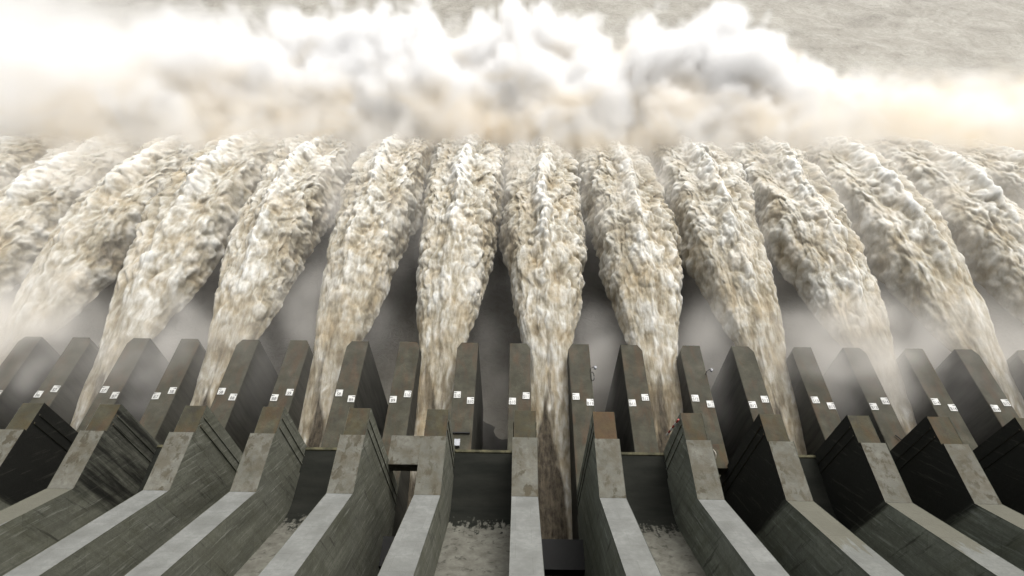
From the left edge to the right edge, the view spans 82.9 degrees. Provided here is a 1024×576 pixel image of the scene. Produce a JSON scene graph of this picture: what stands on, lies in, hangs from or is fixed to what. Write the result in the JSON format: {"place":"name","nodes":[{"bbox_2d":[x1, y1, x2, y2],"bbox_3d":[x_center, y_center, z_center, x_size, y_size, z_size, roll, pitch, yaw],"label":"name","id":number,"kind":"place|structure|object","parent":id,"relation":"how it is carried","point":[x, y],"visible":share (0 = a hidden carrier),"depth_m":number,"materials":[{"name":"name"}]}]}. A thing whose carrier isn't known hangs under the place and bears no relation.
{"place":"outdoors","nodes":[
{"label":"outdoors","id":0,"kind":"place"},
{"bbox_2d":[482,421,507,449],"bbox_3d":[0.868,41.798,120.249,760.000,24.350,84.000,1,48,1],"label":"ground","id":1,"kind":"structure","parent":0,"point":[491,441],"depth_m":129.91,"materials":[{"name":"grey concrete"}]},
{"bbox_2d":[0,337,59,428],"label":"spillway pier","id":2,"kind":"structure","parent":1,"relation":"on","point":[27,365],"depth_m":108.19,"materials":[{"name":"concrete"}]},
{"bbox_2d":[30,337,98,424],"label":"spillway pier","id":3,"kind":"structure","parent":1,"relation":"on","point":[71,370],"depth_m":106.55,"materials":[{"name":"concrete"}]},
{"bbox_2d":[33,391,43,397],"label":"bay sign","id":4,"kind":"object","parent":3,"relation":"on","point":[38,394],"visible":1,"depth_m":102.61,"materials":[{"name":"white ceramic"}]},
{"bbox_2d":[50,385,60,391],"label":"bay sign","id":5,"kind":"object","parent":3,"relation":"on","point":[55,388],"visible":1,"depth_m":103.42,"materials":[{"name":"white metal"}]},
{"bbox_2d":[0,339,205,510],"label":"spillway pier","id":6,"kind":"structure","parent":1,"relation":"on","point":[37,440],"depth_m":75.19,"materials":[{"name":"concrete"}]},
{"bbox_2d":[151,393,160,398],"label":"bay sign","id":7,"kind":"object","parent":6,"relation":"on","point":[155,395],"visible":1,"depth_m":102.38,"materials":[{"name":"white ceramic"}]},
{"bbox_2d":[167,387,176,393],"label":"bay sign","id":8,"kind":"object","parent":6,"relation":"on","point":[172,390],"visible":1,"depth_m":103.16,"materials":[{"name":"white metal"}]},
{"bbox_2d":[77,338,168,432],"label":"spillway pier","id":9,"kind":"structure","parent":1,"relation":"on","point":[135,375],"depth_m":107.83,"materials":[{"name":"concrete"}]},
{"bbox_2d":[99,386,109,392],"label":"bay sign","id":10,"kind":"object","parent":9,"relation":"on","point":[104,389],"visible":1,"depth_m":103.30,"materials":[{"name":"white metal"}]},
{"bbox_2d":[110,392,119,398],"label":"bay sign","id":11,"kind":"object","parent":9,"relation":"on","point":[114,395],"visible":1,"depth_m":102.47,"materials":[{"name":"white metal"}]},
{"bbox_2d":[0,340,277,575],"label":"spillway pier","id":12,"kind":"structure","parent":1,"relation":"on","point":[104,464],"depth_m":71.82,"materials":[{"name":"concrete"}]},
{"bbox_2d":[217,388,225,394],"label":"bay sign","id":13,"kind":"object","parent":12,"relation":"on","point":[221,390],"visible":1,"depth_m":103.02,"materials":[{"name":"white ceramic"}]},
{"bbox_2d":[228,394,236,399],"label":"bay sign","id":14,"kind":"object","parent":12,"relation":"on","point":[232,396],"visible":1,"depth_m":102.24,"materials":[{"name":"white metal"}]},
{"bbox_2d":[138,445,162,491],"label":"spillway chute","id":15,"kind":"object","parent":1,"relation":"on","point":[154,459],"visible":0.08,"depth_m":79.84,"materials":[{"name":"concrete"}]},
{"bbox_2d":[2,340,312,575],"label":"spillway pier","id":16,"kind":"structure","parent":1,"relation":"on","point":[191,477],"depth_m":67.47,"materials":[{"name":"concrete"}]},
{"bbox_2d":[270,394,278,400],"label":"bay sign","id":17,"kind":"object","parent":16,"relation":"on","point":[274,397],"visible":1,"depth_m":102.19,"materials":[{"name":"white metal"}]},
{"bbox_2d":[286,389,293,395],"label":"bay sign","id":18,"kind":"object","parent":16,"relation":"on","point":[289,392],"visible":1,"depth_m":102.88,"materials":[{"name":"white ceramic"}]},
{"bbox_2d":[124,341,387,575],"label":"spillway pier","id":19,"kind":"structure","parent":1,"relation":"on","point":[232,530],"depth_m":68.46,"materials":[{"name":"concrete"}]},
{"bbox_2d":[335,390,342,395],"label":"bay sign","id":20,"kind":"object","parent":19,"relation":"on","point":[339,392],"visible":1,"depth_m":102.85,"materials":[{"name":"white ceramic"}]},
{"bbox_2d":[347,395,354,401],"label":"bay sign","id":21,"kind":"object","parent":19,"relation":"on","point":[351,398],"visible":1,"depth_m":102.05,"materials":[{"name":"white ceramic"}]},
{"bbox_2d":[258,342,421,575],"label":"spillway pier","id":22,"kind":"structure","parent":1,"relation":"on","point":[353,517],"depth_m":70.36,"materials":[{"name":"concrete"}]},
{"bbox_2d":[389,396,396,402],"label":"bay sign","id":23,"kind":"object","parent":22,"relation":"on","point":[393,399],"visible":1,"depth_m":101.91,"materials":[{"name":"white ceramic"}]},
{"bbox_2d":[404,391,411,396],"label":"bay sign","id":24,"kind":"object","parent":22,"relation":"on","point":[407,393],"visible":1,"depth_m":102.60,"materials":[{"name":"white metal"}]},
{"bbox_2d":[378,343,482,575],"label":"spillway pier","id":25,"kind":"structure","parent":1,"relation":"on","point":[416,546],"depth_m":68.71,"materials":[{"name":"concrete"}]},
{"bbox_2d":[379,536,394,568],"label":"cross beam","id":26,"kind":"structure","parent":25,"relation":"attached to","point":[387,543],"depth_m":80.11,"materials":[{"name":"metal"}]},
{"bbox_2d":[388,435,421,470],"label":"concrete slab","id":27,"kind":"structure","parent":25,"relation":"attached to","point":[403,454],"depth_m":85.43,"materials":[{"name":"grey concrete"}]},
{"bbox_2d":[454,439,459,446],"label":"control box","id":28,"kind":"object","parent":25,"relation":"on","point":[456,442],"visible":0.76,"depth_m":95.65,"materials":[{"name":"grey paint"}]},
{"bbox_2d":[454,391,460,397],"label":"bay sign","id":29,"kind":"object","parent":25,"relation":"on","point":[457,394],"visible":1,"depth_m":102.59,"materials":[{"name":"white metal"}]},
{"bbox_2d":[452,432,469,433],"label":"rail","id":30,"kind":"object","parent":25,"relation":"on","point":[461,432],"visible":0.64,"depth_m":97.33,"materials":[{"name":"metal"}]},
{"bbox_2d":[467,397,473,403],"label":"bay sign","id":31,"kind":"object","parent":25,"relation":"on","point":[470,400],"visible":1,"depth_m":101.77,"materials":[{"name":"white metal"}]},
{"bbox_2d":[434,449,511,575],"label":"spillway chute","id":32,"kind":"object","parent":1,"relation":"on","point":[476,542],"visible":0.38,"depth_m":74.58,"materials":[{"name":"concrete"}]},
{"bbox_2d":[507,343,544,575],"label":"spillway pier","id":33,"kind":"structure","parent":1,"relation":"on","point":[526,556],"depth_m":67.46,"materials":[{"name":"concrete"}]},
{"bbox_2d":[509,398,515,404],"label":"bay sign","id":34,"kind":"object","parent":33,"relation":"on","point":[512,401],"visible":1,"depth_m":101.64,"materials":[{"name":"white metal"}]},
{"bbox_2d":[523,392,529,398],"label":"bay sign","id":35,"kind":"object","parent":33,"relation":"on","point":[526,395],"visible":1,"depth_m":102.45,"materials":[{"name":"white metal"}]},
{"bbox_2d":[567,344,660,575],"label":"spillway pier","id":36,"kind":"structure","parent":1,"relation":"on","point":[606,529],"depth_m":69.98,"materials":[{"name":"concrete"}]},
{"bbox_2d":[542,539,584,575],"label":"cross beam","id":37,"kind":"structure","parent":36,"relation":"attached to","point":[563,557],"depth_m":79.40,"materials":[{"name":"metal"}]},
{"bbox_2d":[572,393,579,399],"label":"bay sign","id":38,"kind":"object","parent":36,"relation":"on","point":[576,396],"visible":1,"depth_m":102.32,"materials":[{"name":"white metal"}]},
{"bbox_2d":[587,399,593,405],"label":"bay sign","id":39,"kind":"object","parent":36,"relation":"on","point":[590,402],"visible":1,"depth_m":101.47,"materials":[{"name":"white metal"}]},
{"bbox_2d":[621,452,705,575],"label":"spillway chute","id":40,"kind":"object","parent":1,"relation":"on","point":[647,488],"visible":0.43,"depth_m":75.42,"materials":[{"name":"concrete"}]},
{"bbox_2d":[605,345,789,575],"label":"spillway pier","id":41,"kind":"structure","parent":1,"relation":"on","point":[720,536],"depth_m":69.13,"materials":[{"name":"concrete"}]},
{"bbox_2d":[628,400,635,405],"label":"bay sign","id":42,"kind":"object","parent":41,"relation":"on","point":[632,402],"visible":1,"depth_m":101.42,"materials":[{"name":"white metal"}]},
{"bbox_2d":[641,394,648,400],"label":"bay sign","id":43,"kind":"object","parent":41,"relation":"on","point":[645,397],"visible":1,"depth_m":102.18,"materials":[{"name":"white metal"}]},
{"bbox_2d":[666,419,679,435],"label":"striped pole","id":44,"kind":"object","parent":41,"relation":"attached to","point":[672,427],"visible":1,"depth_m":74.86,"materials":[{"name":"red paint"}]},
{"bbox_2d":[712,444,727,474],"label":"concrete slab","id":45,"kind":"structure","parent":41,"relation":"attached to","point":[721,461],"depth_m":84.88,"materials":[{"name":"grey concrete"}]},
{"bbox_2d":[676,346,904,575],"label":"spillway pier","id":46,"kind":"structure","parent":1,"relation":"on","point":[794,527],"depth_m":68.53,"materials":[{"name":"concrete"}]},
{"bbox_2d":[691,395,698,401],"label":"bay sign","id":47,"kind":"object","parent":46,"relation":"on","point":[695,398],"visible":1,"depth_m":102.04,"materials":[{"name":"white metal"}]},
{"bbox_2d":[706,401,714,407],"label":"bay sign","id":48,"kind":"object","parent":46,"relation":"on","point":[710,403],"visible":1,"depth_m":101.23,"materials":[{"name":"white ceramic"}]},
{"bbox_2d":[711,346,1023,575],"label":"spillway pier","id":49,"kind":"structure","parent":1,"relation":"on","point":[878,511],"depth_m":68.78,"materials":[{"name":"concrete"}]},
{"bbox_2d":[748,401,756,407],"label":"bay sign","id":50,"kind":"object","parent":49,"relation":"on","point":[752,404],"visible":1,"depth_m":101.22,"materials":[{"name":"white metal"}]},
{"bbox_2d":[760,396,768,402],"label":"bay sign","id":51,"kind":"object","parent":49,"relation":"on","point":[764,399],"visible":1,"depth_m":101.90,"materials":[{"name":"white metal"}]},
{"bbox_2d":[786,347,1023,570],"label":"spillway pier","id":52,"kind":"structure","parent":1,"relation":"on","point":[945,479],"depth_m":71.02,"materials":[{"name":"concrete"}]},
{"bbox_2d":[811,397,819,402],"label":"bay sign","id":53,"kind":"object","parent":52,"relation":"on","point":[815,399],"visible":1,"depth_m":101.82,"materials":[{"name":"white metal"}]},
{"bbox_2d":[827,402,835,408],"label":"bay sign","id":54,"kind":"object","parent":52,"relation":"on","point":[831,405],"visible":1,"depth_m":101.06,"materials":[{"name":"white metal"}]},
{"bbox_2d":[823,348,1023,514],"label":"spillway pier","id":55,"kind":"structure","parent":1,"relation":"on","point":[853,383],"depth_m":98.46,"materials":[{"name":"concrete"}]},
{"bbox_2d":[869,403,878,409],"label":"bay sign","id":56,"kind":"object","parent":55,"relation":"on","point":[873,406],"visible":1,"depth_m":100.94,"materials":[{"name":"white ceramic"}]},
{"bbox_2d":[880,398,889,403],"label":"bay sign","id":57,"kind":"object","parent":55,"relation":"on","point":[884,400],"visible":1,"depth_m":101.68,"materials":[{"name":"white ceramic"}]},
{"bbox_2d":[896,349,977,450],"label":"spillway pier","id":58,"kind":"structure","parent":1,"relation":"on","point":[923,384],"depth_m":104.52,"materials":[{"name":"concrete"}]},
{"bbox_2d":[930,398,940,404],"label":"bay sign","id":59,"kind":"object","parent":58,"relation":"on","point":[935,401],"visible":1,"depth_m":101.62,"materials":[{"name":"white metal"}]},
{"bbox_2d":[947,404,957,410],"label":"bay sign","id":60,"kind":"object","parent":58,"relation":"on","point":[952,407],"visible":1,"depth_m":100.82,"materials":[{"name":"white metal"}]},
{"bbox_2d":[935,349,1018,445],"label":"spillway pier","id":61,"kind":"structure","parent":1,"relation":"on","point":[971,385],"depth_m":105.36,"materials":[{"name":"concrete"}]},
{"bbox_2d":[990,405,1000,411],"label":"bay sign","id":62,"kind":"object","parent":61,"relation":"on","point":[995,408],"visible":1,"depth_m":100.68,"materials":[{"name":"white ceramic"}]},
{"bbox_2d":[1000,399,1010,405],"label":"bay sign","id":63,"kind":"object","parent":61,"relation":"on","point":[1005,402],"visible":1,"depth_m":101.47,"materials":[{"name":"white metal"}]},
{"bbox_2d":[1006,350,1023,398],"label":"spillway pier","id":64,"kind":"structure","parent":1,"relation":"on","point":[1015,361],"depth_m":108.44,"materials":[{"name":"concrete"}]},
{"bbox_2d":[0,0,1023,438],"bbox_3d":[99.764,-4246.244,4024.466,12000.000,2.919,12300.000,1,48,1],"label":"water","id":65,"kind":"structure","parent":0,"point":[576,72],"depth_m":238.44,"materials":[{"name":"white liquid"}]},
{"bbox_2d":[0,127,102,189],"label":"water jet","id":66,"kind":"object","parent":65,"relation":"on","point":[18,151],"visible":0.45,"depth_m":158.91,"materials":[{"name":"liquid"}]},
{"bbox_2d":[0,131,155,298],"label":"water jet","id":67,"kind":"object","parent":65,"relation":"on","point":[38,198],"visible":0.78,"depth_m":141.86,"materials":[{"name":"liquid"}]},
{"bbox_2d":[0,130,217,364],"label":"water jet","id":68,"kind":"object","parent":65,"relation":"on","point":[76,268],"visible":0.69,"depth_m":128.65,"materials":[{"name":"liquid"}]},
{"bbox_2d":[70,126,297,430],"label":"water jet","id":69,"kind":"object","parent":65,"relation":"on","point":[183,229],"visible":0.64,"depth_m":128.22,"materials":[{"name":"liquid"}]},
{"bbox_2d":[190,129,371,407],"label":"water jet","id":70,"kind":"object","parent":65,"relation":"on","point":[288,211],"visible":0.69,"depth_m":129.12,"materials":[{"name":"liquid"}]},
{"bbox_2d":[298,130,437,446],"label":"water jet","id":71,"kind":"object","parent":65,"relation":"on","point":[378,220],"visible":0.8,"depth_m":126.39,"materials":[{"name":"liquid"}]},
{"bbox_2d":[407,132,506,508],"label":"water jet","id":72,"kind":"object","parent":65,"relation":"on","point":[463,210],"visible":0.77,"depth_m":125.98,"materials":[{"name":"liquid"}]},
{"bbox_2d":[498,136,587,538],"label":"water jet","id":73,"kind":"object","parent":65,"relation":"on","point":[542,248],"visible":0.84,"depth_m":121.70,"materials":[{"name":"liquid"}]},
{"bbox_2d":[573,139,683,452],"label":"water jet","id":74,"kind":"object","parent":65,"relation":"on","point":[631,227],"visible":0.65,"depth_m":126.31,"materials":[{"name":"liquid"}]},
{"bbox_2d":[640,134,806,454],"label":"water jet","id":75,"kind":"object","parent":65,"relation":"on","point":[710,203],"visible":0.69,"depth_m":126.64,"materials":[{"name":"liquid"}]},
{"bbox_2d":[714,132,916,434],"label":"water jet","id":76,"kind":"object","parent":65,"relation":"on","point":[814,246],"visible":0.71,"depth_m":126.81,"materials":[{"name":"liquid"}]},
{"bbox_2d":[789,136,1023,417],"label":"water jet","id":77,"kind":"object","parent":65,"relation":"on","point":[917,266],"visible":0.66,"depth_m":126.98,"materials":[{"name":"liquid"}]},
{"bbox_2d":[854,135,1023,324],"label":"water jet","id":78,"kind":"object","parent":65,"relation":"on","point":[982,215],"visible":0.69,"depth_m":133.44,"materials":[{"name":"liquid"}]},
{"bbox_2d":[933,138,1023,209],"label":"water jet","id":79,"kind":"object","parent":65,"relation":"on","point":[1004,165],"visible":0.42,"depth_m":153.32,"materials":[{"name":"liquid"}]},
{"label":"dam wall","id":80,"kind":"object","parent":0,"visible":0},
{"bbox_2d":[234,447,336,575],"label":"spillway chute","id":81,"kind":"object","parent":80,"relation":"on","point":[315,471],"visible":0.32,"depth_m":76.62,"materials":[{"name":"concrete"}]},
{"bbox_2d":[798,455,837,520],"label":"spillway chute","id":82,"kind":"object","parent":80,"relation":"on","point":[814,477],"visible":0.19,"depth_m":78.29,"materials":[{"name":"concrete"}]}
]}

